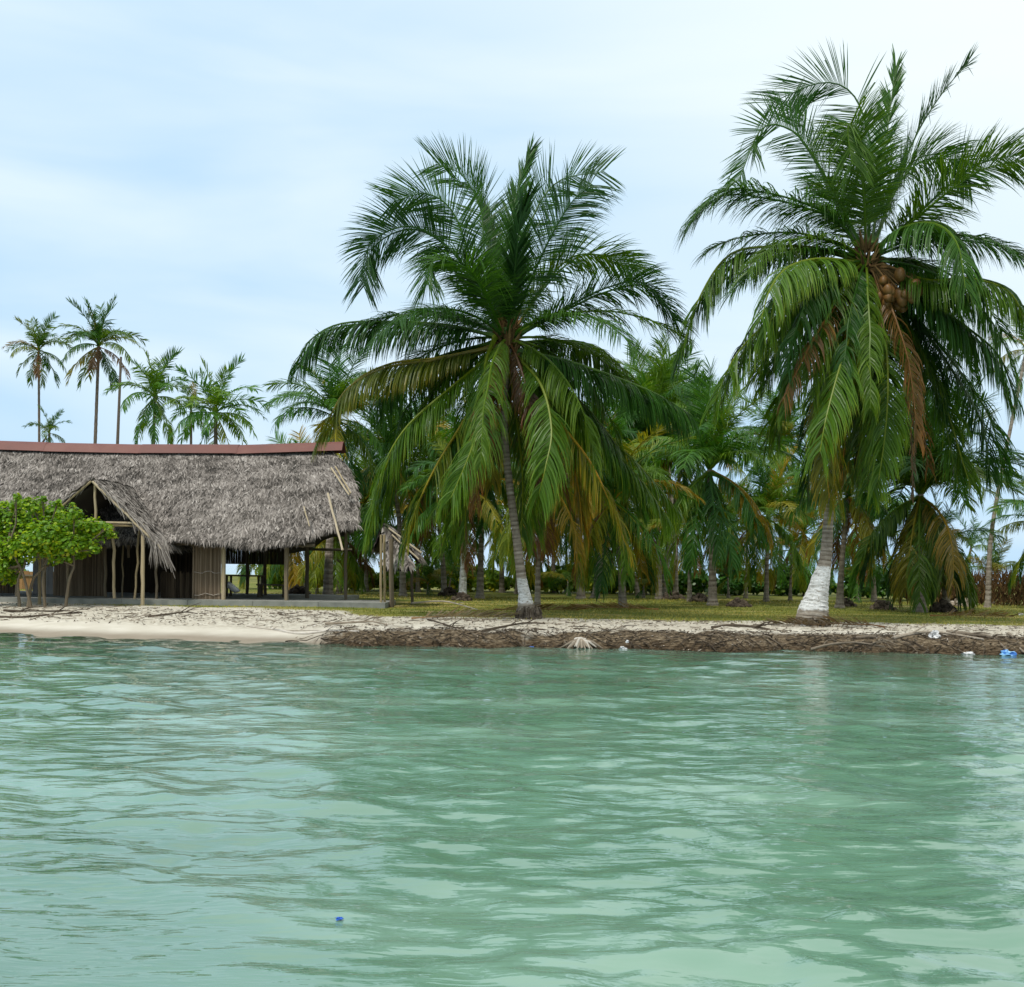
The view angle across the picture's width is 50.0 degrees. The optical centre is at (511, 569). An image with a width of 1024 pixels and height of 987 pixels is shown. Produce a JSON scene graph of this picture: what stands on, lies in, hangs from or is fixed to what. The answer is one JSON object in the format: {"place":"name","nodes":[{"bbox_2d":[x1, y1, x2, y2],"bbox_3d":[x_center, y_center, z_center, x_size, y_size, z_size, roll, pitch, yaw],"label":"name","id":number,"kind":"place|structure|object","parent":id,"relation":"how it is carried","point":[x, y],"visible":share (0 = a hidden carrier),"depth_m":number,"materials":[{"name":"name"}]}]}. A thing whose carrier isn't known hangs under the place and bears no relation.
{"place":"outdoors","nodes":[
{"label":"outdoors","id":0,"kind":"place"},
{"bbox_2d":[0,563,1023,986],"bbox_3d":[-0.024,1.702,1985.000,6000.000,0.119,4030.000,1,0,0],"label":"water","id":1,"kind":"structure","parent":0,"point":[444,817],"depth_m":7.55,"materials":[{"name":"liquid"}]},
{"bbox_2d":[0,571,1023,659],"bbox_3d":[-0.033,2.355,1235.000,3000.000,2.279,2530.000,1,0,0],"label":"ground","id":2,"kind":"structure","parent":0,"point":[218,630],"depth_m":26.62,"materials":[{"name":"sand"}]},
{"bbox_2d":[0,571,53,588],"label":"wooden fence","id":3,"kind":"object","parent":2,"relation":"on","point":[28,575],"visible":0.06,"depth_m":51.98,"materials":[{"name":"brown wood"}]},
{"bbox_2d":[3,605,70,611],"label":"driftwood branch","id":4,"kind":"object","parent":2,"relation":"on","point":[11,610],"visible":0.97,"depth_m":30.39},
{"bbox_2d":[2,311,72,441],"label":"palm tree","id":5,"kind":"object","parent":2,"relation":"on","point":[39,338],"visible":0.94,"depth_m":104.87,"materials":[{"name":"green plant"}]},
{"bbox_2d":[0,609,86,617],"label":"driftwood branch","id":6,"kind":"object","parent":2,"relation":"on","point":[71,612],"visible":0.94,"depth_m":29.41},
{"bbox_2d":[24,406,72,442],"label":"palm tree","id":7,"kind":"object","parent":2,"relation":"on","point":[50,426],"visible":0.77,"depth_m":95.87,"materials":[{"name":"green plant"}]},
{"bbox_2d":[0,493,118,607],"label":"sea grape bush","id":8,"kind":"object","parent":2,"relation":"on","point":[39,527],"visible":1,"depth_m":31.56,"materials":[{"name":"green plant"}]},
{"bbox_2d":[50,293,149,443],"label":"palm tree","id":9,"kind":"object","parent":2,"relation":"on","point":[97,333],"visible":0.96,"depth_m":97.72,"materials":[{"name":"green plant"}]},
{"bbox_2d":[116,357,121,443],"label":"dead palm","id":10,"kind":"object","parent":2,"relation":"on","point":[118,409],"visible":0.41,"depth_m":94.91,"materials":[{"name":"plant"}]},
{"bbox_2d":[100,345,202,443],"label":"palm tree","id":11,"kind":"object","parent":2,"relation":"on","point":[157,384],"visible":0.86,"depth_m":85.55,"materials":[{"name":"green plant"}]},
{"bbox_2d":[165,381,210,443],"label":"palm tree","id":12,"kind":"object","parent":2,"relation":"on","point":[189,391],"visible":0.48,"depth_m":83.90,"materials":[{"name":"green plant"}]},
{"bbox_2d":[0,441,395,608],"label":"thatched hut","id":13,"kind":"object","parent":2,"relation":"on","point":[184,520],"visible":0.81,"depth_m":36.18,"materials":[{"name":"grey plant"}]},
{"bbox_2d":[32,554,53,593],"bbox_3d":[-16.433,-0.280,38.500,0.706,2.300,0.050,1,0,0],"label":"door","id":14,"kind":"structure","parent":13,"relation":"in","point":[50,570],"depth_m":38.48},
{"bbox_2d":[226,575,265,595],"bbox_3d":[-9.376,0.577,38.500,1.300,0.747,0.700,1,0,0],"label":"wooden table","id":15,"kind":"object","parent":13,"relation":"on","point":[258,578],"visible":0.73,"depth_m":38.20,"materials":[{"name":"brown wood"}]},
{"bbox_2d":[159,352,274,444],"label":"palm tree","id":16,"kind":"object","parent":2,"relation":"on","point":[218,397],"visible":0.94,"depth_m":77.81,"materials":[{"name":"green plant"}]},
{"bbox_2d":[229,553,283,589],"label":"palm tree","id":17,"kind":"object","parent":2,"relation":"on","point":[242,584],"visible":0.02,"depth_m":57.01,"materials":[{"name":"green plant"}]},
{"bbox_2d":[288,584,310,593],"bbox_3d":[-8.403,0.899,43.395,1.247,0.630,1.026,1,0,0],"label":"husk heap","id":18,"kind":"object","parent":2,"relation":"on","point":[296,589],"visible":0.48,"depth_m":43.18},
{"bbox_2d":[261,543,342,589],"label":"palm tree","id":19,"kind":"object","parent":2,"relation":"on","point":[295,559],"visible":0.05,"depth_m":48.96,"materials":[{"name":"green plant"}]},
{"bbox_2d":[266,424,358,592],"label":"palm tree","id":20,"kind":"object","parent":2,"relation":"on","point":[300,439],"visible":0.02,"depth_m":52.67,"materials":[{"name":"green plant"}]},
{"bbox_2d":[270,624,358,633],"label":"driftwood branch","id":21,"kind":"object","parent":2,"relation":"on","point":[292,632],"visible":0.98,"depth_m":25.21,"materials":[{"name":"wood"}]},
{"bbox_2d":[300,551,343,593],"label":"young palm","id":22,"kind":"object","parent":2,"relation":"on","point":[316,588],"visible":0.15,"depth_m":49.94,"materials":[{"name":"green plant"}]},
{"bbox_2d":[259,329,408,594],"bbox_3d":[-6.898,-4.043,43.224,6.052,10.637,5.752,1,0,0],"label":"palm tree","id":23,"kind":"object","parent":2,"relation":"on","point":[332,394],"visible":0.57,"depth_m":42.72,"materials":[{"name":"green plant"}]},
{"bbox_2d":[295,462,386,594],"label":"palm tree","id":24,"kind":"object","parent":2,"relation":"on","point":[314,567],"visible":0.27,"depth_m":48.40,"materials":[{"name":"green plant"}]},
{"bbox_2d":[325,616,386,624],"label":"driftwood branch","id":25,"kind":"object","parent":2,"relation":"on","point":[328,623],"visible":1,"depth_m":26.32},
{"bbox_2d":[333,499,394,590],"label":"palm tree","id":26,"kind":"object","parent":2,"relation":"on","point":[356,569],"visible":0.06,"depth_m":57.40,"materials":[{"name":"green plant"}]},
{"bbox_2d":[347,566,388,590],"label":"shrub","id":27,"kind":"object","parent":2,"relation":"on","point":[376,578],"visible":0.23,"depth_m":57.70,"materials":[{"name":"green plant"}]},
{"bbox_2d":[339,443,414,591],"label":"palm tree","id":28,"kind":"object","parent":2,"relation":"on","point":[363,504],"visible":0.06,"depth_m":54.85,"materials":[{"name":"green plant"}]},
{"bbox_2d":[308,370,450,596],"bbox_3d":[-5.050,-3.751,46.987,7.631,10.114,7.171,1,0,0],"label":"palm tree","id":29,"kind":"object","parent":2,"relation":"on","point":[398,508],"visible":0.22,"depth_m":46.51,"materials":[{"name":"green plant"}]},
{"bbox_2d":[370,523,426,606],"bbox_3d":[-3.737,-0.125,36.074,1.769,2.789,4.241,1,0,0],"label":"thatched shelter","id":30,"kind":"object","parent":2,"relation":"on","point":[386,543],"visible":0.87,"depth_m":34.99,"materials":[{"name":"brown wood"}]},
{"bbox_2d":[382,570,435,590],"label":"shrub","id":31,"kind":"object","parent":2,"relation":"on","point":[423,584],"visible":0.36,"depth_m":56.85,"materials":[{"name":"green plant"}]},
{"bbox_2d":[369,458,456,591],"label":"palm tree","id":32,"kind":"object","parent":2,"relation":"on","point":[418,588],"visible":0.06,"depth_m":55.90,"materials":[{"name":"green plant"}]},
{"bbox_2d":[368,411,493,591],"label":"palm tree","id":33,"kind":"object","parent":2,"relation":"on","point":[443,575],"visible":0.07,"depth_m":49.91,"materials":[{"name":"green plant"}]},
{"bbox_2d":[406,552,458,594],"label":"young palm","id":34,"kind":"object","parent":2,"relation":"on","point":[429,575],"visible":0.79,"depth_m":51.86,"materials":[{"name":"green plant"}]},
{"bbox_2d":[416,540,476,591],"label":"young palm","id":35,"kind":"object","parent":2,"relation":"on","point":[451,572],"visible":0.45,"depth_m":53.92,"materials":[{"name":"green plant"}]},
{"bbox_2d":[426,560,476,591],"bbox_3d":[-3.270,0.329,58.288,3.704,1.768,1.612,1,0,32],"label":"shrub","id":36,"kind":"object","parent":2,"relation":"on","point":[472,586],"visible":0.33,"depth_m":57.63,"materials":[{"name":"green plant"}]},
{"bbox_2d":[450,592,471,600],"bbox_3d":[-1.994,1.115,43.174,0.893,0.443,0.648,1,0,0],"label":"husk heap","id":37,"kind":"object","parent":2,"relation":"on","point":[462,596],"visible":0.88,"depth_m":43.01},
{"bbox_2d":[396,408,527,593],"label":"palm tree","id":38,"kind":"object","parent":2,"relation":"on","point":[489,519],"visible":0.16,"depth_m":43.08,"materials":[{"name":"green plant"}]},
{"bbox_2d":[411,605,520,619],"bbox_3d":[-1.116,1.188,27.815,2.941,0.620,0.870,1,0,-15],"label":"fallen frond","id":39,"kind":"object","parent":2,"relation":"on","point":[479,615],"visible":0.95,"depth_m":27.80,"materials":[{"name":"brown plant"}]},
{"bbox_2d":[409,387,551,598],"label":"palm tree","id":40,"kind":"object","parent":2,"relation":"on","point":[480,532],"visible":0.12,"depth_m":45.85,"materials":[{"name":"green plant"}]},
{"bbox_2d":[461,400,517,592],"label":"palm tree","id":41,"kind":"object","parent":2,"relation":"on","point":[501,583],"visible":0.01,"depth_m":57.88,"materials":[{"name":"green plant"}]},
{"bbox_2d":[474,568,510,591],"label":"shrub","id":42,"kind":"object","parent":2,"relation":"on","point":[490,586],"visible":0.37,"depth_m":59.65,"materials":[{"name":"green plant"}]},
{"bbox_2d":[286,130,701,618],"bbox_3d":[-0.470,-5.364,29.018,10.546,13.988,8.176,1,0,0],"label":"palm tree","id":43,"kind":"object","parent":2,"relation":"on","point":[491,276],"visible":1,"depth_m":27.86,"materials":[{"name":"green plant"}]},
{"bbox_2d":[487,560,534,591],"bbox_3d":[0.039,0.356,59.137,3.208,1.793,1.612,1,0,-19],"label":"shrub","id":44,"kind":"object","parent":2,"relation":"on","point":[496,577],"visible":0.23,"depth_m":58.78,"materials":[{"name":"green plant"}]},
{"bbox_2d":[0,602,1023,660],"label":"litter","id":45,"kind":"object","parent":2,"relation":"on","point":[527,629],"visible":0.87,"depth_m":25.62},
{"bbox_2d":[480,616,544,631],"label":"driftwood branch","id":46,"kind":"object","parent":2,"relation":"on","point":[497,627],"visible":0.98,"depth_m":26.09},
{"bbox_2d":[476,467,571,593],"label":"palm tree","id":47,"kind":"object","parent":2,"relation":"on","point":[533,560],"visible":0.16,"depth_m":55.55,"materials":[{"name":"green plant"}]},
{"bbox_2d":[441,353,634,607],"bbox_3d":[0.857,-2.863,36.070,6.522,8.526,6.058,1,0,0],"label":"palm tree","id":48,"kind":"object","parent":2,"relation":"on","point":[563,512],"visible":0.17,"depth_m":35.20,"materials":[{"name":"green plant"}]},
{"bbox_2d":[494,602,585,611],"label":"fallen frond","id":49,"kind":"object","parent":2,"relation":"on","point":[561,607],"visible":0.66,"depth_m":33.30,"materials":[{"name":"plant"}]},
{"bbox_2d":[532,495,574,591],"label":"palm tree","id":50,"kind":"object","parent":2,"relation":"on","point":[558,550],"visible":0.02,"depth_m":62.93,"materials":[{"name":"green plant"}]},
{"bbox_2d":[536,498,574,592],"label":"palm tree","id":51,"kind":"object","parent":2,"relation":"on","point":[553,562],"visible":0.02,"depth_m":59.88,"materials":[{"name":"green plant"}]},
{"bbox_2d":[540,562,585,592],"bbox_3d":[2.603,0.442,60.031,2.791,1.731,1.921,1,0,-4],"label":"shrub","id":52,"kind":"object","parent":2,"relation":"on","point":[562,586],"visible":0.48,"depth_m":59.59,"materials":[{"name":"green plant"}]},
{"bbox_2d":[541,545,592,595],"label":"young palm","id":53,"kind":"object","parent":2,"relation":"on","point":[566,573],"visible":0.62,"depth_m":53.90,"materials":[{"name":"green plant"}]},
{"bbox_2d":[560,637,601,648],"bbox_3d":[1.496,1.608,23.914,0.938,0.253,0.442,1,0,0],"label":"driftwood root","id":54,"kind":"object","parent":2,"relation":"on","point":[580,642],"visible":1,"depth_m":23.78,"materials":[{"name":"wood"}]},
{"bbox_2d":[517,378,650,598],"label":"palm tree","id":55,"kind":"object","parent":2,"relation":"on","point":[580,594],"visible":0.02,"depth_m":47.82,"materials":[{"name":"green plant"}]},
{"bbox_2d":[585,567,632,593],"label":"shrub","id":56,"kind":"object","parent":2,"relation":"on","point":[591,581],"visible":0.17,"depth_m":59.86,"materials":[{"name":"green plant"}]},
{"bbox_2d":[563,494,659,595],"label":"palm tree","id":57,"kind":"object","parent":2,"relation":"on","point":[636,585],"visible":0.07,"depth_m":55.43,"materials":[{"name":"green plant"}]},
{"bbox_2d":[570,600,658,609],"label":"fallen frond","id":58,"kind":"object","parent":2,"relation":"on","point":[611,605],"visible":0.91,"depth_m":35.22,"materials":[{"name":"plant"}]},
{"bbox_2d":[559,395,704,606],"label":"palm tree","id":59,"kind":"object","parent":2,"relation":"on","point":[605,525],"visible":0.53,"depth_m":36.91,"materials":[{"name":"green plant"}]},
{"bbox_2d":[575,359,705,598],"bbox_3d":[5.382,-3.952,49.899,7.607,11.024,7.110,1,0,0],"label":"palm tree","id":60,"kind":"object","parent":2,"relation":"on","point":[648,381],"visible":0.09,"depth_m":49.07,"materials":[{"name":"green plant"}]},
{"bbox_2d":[626,560,665,597],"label":"young palm","id":61,"kind":"object","parent":2,"relation":"on","point":[644,579],"visible":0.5,"depth_m":51.90,"materials":[{"name":"green plant"}]},
{"bbox_2d":[611,490,684,593],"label":"palm tree","id":62,"kind":"object","parent":2,"relation":"on","point":[640,518],"visible":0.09,"depth_m":59.50,"materials":[{"name":"green plant"}]},
{"bbox_2d":[292,628,1023,658],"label":"roots","id":63,"kind":"object","parent":2,"relation":"hanging from","point":[708,644],"visible":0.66,"depth_m":24.02,"materials":[{"name":"wood"}]},
{"bbox_2d":[614,333,716,591],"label":"palm tree","id":64,"kind":"object","parent":2,"relation":"on","point":[675,587],"visible":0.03,"depth_m":57.87,"materials":[{"name":"green plant"}]},
{"bbox_2d":[662,590,684,599],"bbox_3d":[7.331,1.210,49.984,1.156,0.504,0.804,1,0,0],"label":"husk heap","id":65,"kind":"object","parent":2,"relation":"on","point":[675,595],"visible":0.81,"depth_m":49.80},
{"bbox_2d":[645,493,708,601],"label":"palm tree","id":66,"kind":"object","parent":2,"relation":"on","point":[689,584],"visible":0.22,"depth_m":45.92,"materials":[{"name":"green plant"}]},
{"bbox_2d":[612,332,743,598],"bbox_3d":[6.711,-4.680,49.754,7.495,12.409,7.272,1,0,-40],"label":"palm tree","id":67,"kind":"object","parent":2,"relation":"on","point":[665,392],"visible":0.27,"depth_m":49.33,"materials":[{"name":"green plant"}]},
{"bbox_2d":[668,570,703,594],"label":"shrub","id":68,"kind":"object","parent":2,"relation":"on","point":[682,584],"visible":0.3,"depth_m":59.79,"materials":[{"name":"green plant"}]},
{"bbox_2d":[688,593,707,601],"bbox_3d":[7.849,1.218,45.982,1.040,0.491,0.799,1,0,0],"label":"husk heap","id":69,"kind":"object","parent":2,"relation":"on","point":[699,597],"visible":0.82,"depth_m":45.79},
{"bbox_2d":[643,361,757,595],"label":"palm tree","id":70,"kind":"object","parent":2,"relation":"on","point":[701,469],"visible":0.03,"depth_m":51.41,"materials":[{"name":"green plant"}]},
{"bbox_2d":[692,561,743,594],"bbox_3d":[11.252,0.325,60.107,3.724,2.218,1.612,1,0,-24],"label":"shrub","id":71,"kind":"object","parent":2,"relation":"on","point":[722,577],"visible":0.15,"depth_m":59.58,"materials":[{"name":"green plant"}]},
{"bbox_2d":[633,354,808,605],"bbox_3d":[7.910,-3.296,41.948,7.151,9.648,7.081,1,0,0],"label":"palm tree","id":72,"kind":"object","parent":2,"relation":"on","point":[712,449],"visible":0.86,"depth_m":41.44,"materials":[{"name":"green plant"}]},
{"bbox_2d":[698,540,758,597],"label":"young palm","id":73,"kind":"object","parent":2,"relation":"on","point":[727,579],"visible":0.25,"depth_m":53.93,"materials":[{"name":"green plant"}]},
{"bbox_2d":[694,479,777,571],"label":"palm tree","id":74,"kind":"object","parent":2,"relation":"on","point":[732,512],"visible":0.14,"depth_m":65.45,"materials":[{"name":"green plant"}]},
{"bbox_2d":[717,574,757,594],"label":"shrub","id":75,"kind":"object","parent":2,"relation":"on","point":[735,587],"visible":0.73,"depth_m":59.66,"materials":[{"name":"green plant"}]},
{"bbox_2d":[726,597,752,606],"bbox_3d":[8.481,1.275,40.987,0.992,0.469,0.745,1,0,0],"label":"husk heap","id":76,"kind":"object","parent":2,"relation":"on","point":[737,602],"visible":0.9,"depth_m":40.79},
{"bbox_2d":[711,621,779,629],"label":"driftwood branch","id":77,"kind":"object","parent":2,"relation":"on","point":[743,625],"visible":0.94,"depth_m":26.15,"materials":[{"name":"wood"}]},
{"bbox_2d":[716,501,791,597],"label":"palm tree","id":78,"kind":"object","parent":2,"relation":"on","point":[758,574],"visible":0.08,"depth_m":53.97,"materials":[{"name":"green plant"}]},
{"bbox_2d":[743,566,798,595],"bbox_3d":[14.134,0.626,60.235,3.692,1.661,1.612,1,0,8],"label":"shrub","id":79,"kind":"object","parent":2,"relation":"on","point":[784,591],"visible":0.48,"depth_m":59.79,"materials":[{"name":"green plant"}]},
{"bbox_2d":[726,385,820,565],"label":"palm tree","id":80,"kind":"object","parent":2,"relation":"on","point":[792,427],"visible":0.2,"depth_m":61.52,"materials":[{"name":"green plant"}]},
{"bbox_2d":[718,435,837,601],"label":"palm tree","id":81,"kind":"object","parent":2,"relation":"on","point":[764,500],"visible":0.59,"depth_m":46.72,"materials":[{"name":"green plant"}]},
{"bbox_2d":[749,501,833,600],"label":"palm tree","id":82,"kind":"object","parent":2,"relation":"on","point":[795,568],"visible":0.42,"depth_m":49.86,"materials":[{"name":"green plant"}]},
{"bbox_2d":[762,464,856,595],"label":"palm tree","id":83,"kind":"object","parent":2,"relation":"on","point":[802,552],"visible":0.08,"depth_m":59.43,"materials":[{"name":"green plant"}]},
{"bbox_2d":[764,614,884,627],"bbox_3d":[7.616,1.364,26.915,2.971,0.567,0.909,1,0,0],"label":"fallen frond","id":84,"kind":"object","parent":2,"relation":"on","point":[793,620],"visible":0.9,"depth_m":26.90,"materials":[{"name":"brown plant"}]},
{"bbox_2d":[829,566,862,598],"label":"shrub","id":85,"kind":"object","parent":2,"relation":"on","point":[833,589],"visible":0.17,"depth_m":55.73,"materials":[{"name":"green plant"}]},
{"bbox_2d":[669,38,1023,626],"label":"palm tree","id":86,"kind":"object","parent":2,"relation":"on","point":[857,348],"visible":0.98,"depth_m":26.83,"materials":[{"name":"green plant"}]},
{"bbox_2d":[810,640,892,649],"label":"driftwood branch","id":87,"kind":"object","parent":2,"relation":"on","point":[835,643],"visible":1,"depth_m":23.96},
{"bbox_2d":[771,411,937,607],"bbox_3d":[12.532,-2.389,41.001,5.575,7.965,5.330,1,0,-26],"label":"palm tree","id":88,"kind":"object","parent":2,"relation":"on","point":[840,529],"visible":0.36,"depth_m":40.88,"materials":[{"name":"green plant"}]},
{"bbox_2d":[831,534,887,602],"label":"young palm","id":89,"kind":"object","parent":2,"relation":"on","point":[846,570],"visible":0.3,"depth_m":47.92,"materials":[{"name":"green plant"}]},
{"bbox_2d":[803,479,934,601],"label":"palm tree","id":90,"kind":"object","parent":2,"relation":"on","point":[874,591],"visible":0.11,"depth_m":49.87,"materials":[{"name":"green plant"}]},
{"bbox_2d":[869,599,896,609],"bbox_3d":[13.515,1.345,40.001,0.968,0.482,0.762,1,0,0],"label":"husk heap","id":91,"kind":"object","parent":2,"relation":"on","point":[878,604],"visible":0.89,"depth_m":39.78,"materials":[{"name":"plant"}]},
{"bbox_2d":[862,568,903,598],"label":"shrub","id":92,"kind":"object","parent":2,"relation":"on","point":[882,592],"visible":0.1,"depth_m":55.72,"materials":[{"name":"green plant"}]},
{"bbox_2d":[827,372,1023,613],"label":"palm tree","id":93,"kind":"object","parent":2,"relation":"on","point":[933,553],"visible":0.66,"depth_m":36.65,"materials":[{"name":"green plant"}]},
{"bbox_2d":[892,623,983,639],"bbox_3d":[9.466,1.395,24.607,1.934,0.379,0.864,1,0,12],"label":"driftwood branch","id":94,"kind":"object","parent":2,"relation":"on","point":[916,632],"visible":0.93,"depth_m":24.72,"materials":[{"name":"wood"}]},
{"bbox_2d":[929,598,957,612],"bbox_3d":[14.758,1.297,37.594,0.954,0.587,0.813,1,0,0],"label":"husk heap","id":95,"kind":"object","parent":2,"relation":"on","point":[943,606],"visible":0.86,"depth_m":37.42,"materials":[{"name":"plant"}]},
{"bbox_2d":[888,485,1005,606],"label":"palm tree","id":96,"kind":"object","parent":2,"relation":"on","point":[962,538],"visible":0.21,"depth_m":38.78,"materials":[{"name":"green plant"}]},
{"bbox_2d":[913,565,1023,605],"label":"brush hedge","id":97,"kind":"object","parent":2,"relation":"on","point":[1016,598],"visible":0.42,"depth_m":47.12,"materials":[{"name":"plant"}]},
{"bbox_2d":[950,510,1000,573],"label":"palm tree","id":98,"kind":"object","parent":2,"relation":"on","point":[974,539],"visible":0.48,"depth_m":59.87,"materials":[{"name":"green plant"}]},
{"bbox_2d":[930,608,1021,617],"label":"fallen frond","id":99,"kind":"object","parent":2,"relation":"on","point":[977,614],"visible":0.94,"depth_m":33.07,"materials":[{"name":"plant"}]},
{"bbox_2d":[946,630,1006,649],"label":"driftwood branch","id":100,"kind":"object","parent":2,"relation":"on","point":[979,635],"visible":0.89,"depth_m":24.54,"materials":[{"name":"wood"}]},
{"bbox_2d":[967,535,1023,603],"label":"young palm","id":101,"kind":"object","parent":2,"relation":"on","point":[996,562],"visible":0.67,"depth_m":49.74,"materials":[{"name":"green plant"}]},
{"bbox_2d":[976,471,1023,597],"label":"palm tree","id":102,"kind":"object","parent":2,"relation":"on","point":[1018,505],"visible":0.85,"depth_m":43.40,"materials":[{"name":"green plant"}]},
{"bbox_2d":[983,310,1023,607],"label":"palm tree","id":103,"kind":"object","parent":2,"relation":"on","point":[987,603],"visible":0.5,"depth_m":43.95,"materials":[{"name":"green plant"}]},
{"bbox_2d":[0,0,1023,576],"label":"sky","id":104,"kind":"structure","parent":0,"point":[203,165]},
{"bbox_2d":[20,590,1023,626],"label":"grass","id":105,"kind":"structure","parent":0,"point":[668,610],"depth_m":34.16,"materials":[{"name":"plant"}]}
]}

